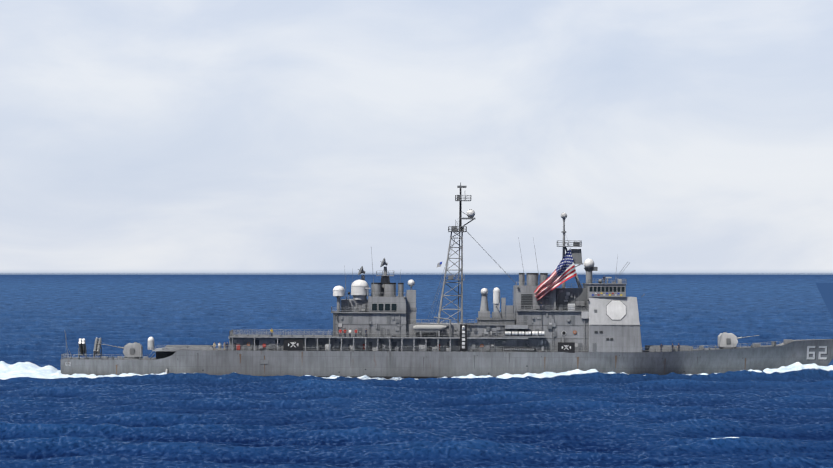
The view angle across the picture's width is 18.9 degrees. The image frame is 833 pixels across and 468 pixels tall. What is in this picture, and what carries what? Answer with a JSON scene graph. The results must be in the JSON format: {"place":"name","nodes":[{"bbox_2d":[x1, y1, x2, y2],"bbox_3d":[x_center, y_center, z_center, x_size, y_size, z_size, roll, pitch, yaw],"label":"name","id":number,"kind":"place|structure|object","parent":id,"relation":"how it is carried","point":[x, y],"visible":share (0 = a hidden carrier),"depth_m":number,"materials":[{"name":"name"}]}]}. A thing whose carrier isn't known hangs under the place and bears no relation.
{"place":"outdoors","nodes":[
{"label":"outdoors","id":0,"kind":"place"},
{"bbox_2d":[0,281,832,467],"bbox_3d":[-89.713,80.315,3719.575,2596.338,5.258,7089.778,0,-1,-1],"label":"sea water","id":1,"kind":"structure","parent":0,"point":[52,415],"depth_m":454.70,"materials":[{"name":"blue liquid"}]},
{"bbox_2d":[61,182,832,378],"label":"cruiser","id":2,"kind":"object","parent":1,"relation":"on","point":[546,325],"visible":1,"depth_m":545.96,"materials":[{"name":"grey metal"}]},
{"bbox_2d":[0,273,832,282],"bbox_3d":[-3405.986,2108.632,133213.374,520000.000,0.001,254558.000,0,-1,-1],"label":"horizon","id":3,"kind":"structure","parent":0,"point":[822,277],"depth_m":17603.00,"materials":[{"name":"blue liquid"}]},
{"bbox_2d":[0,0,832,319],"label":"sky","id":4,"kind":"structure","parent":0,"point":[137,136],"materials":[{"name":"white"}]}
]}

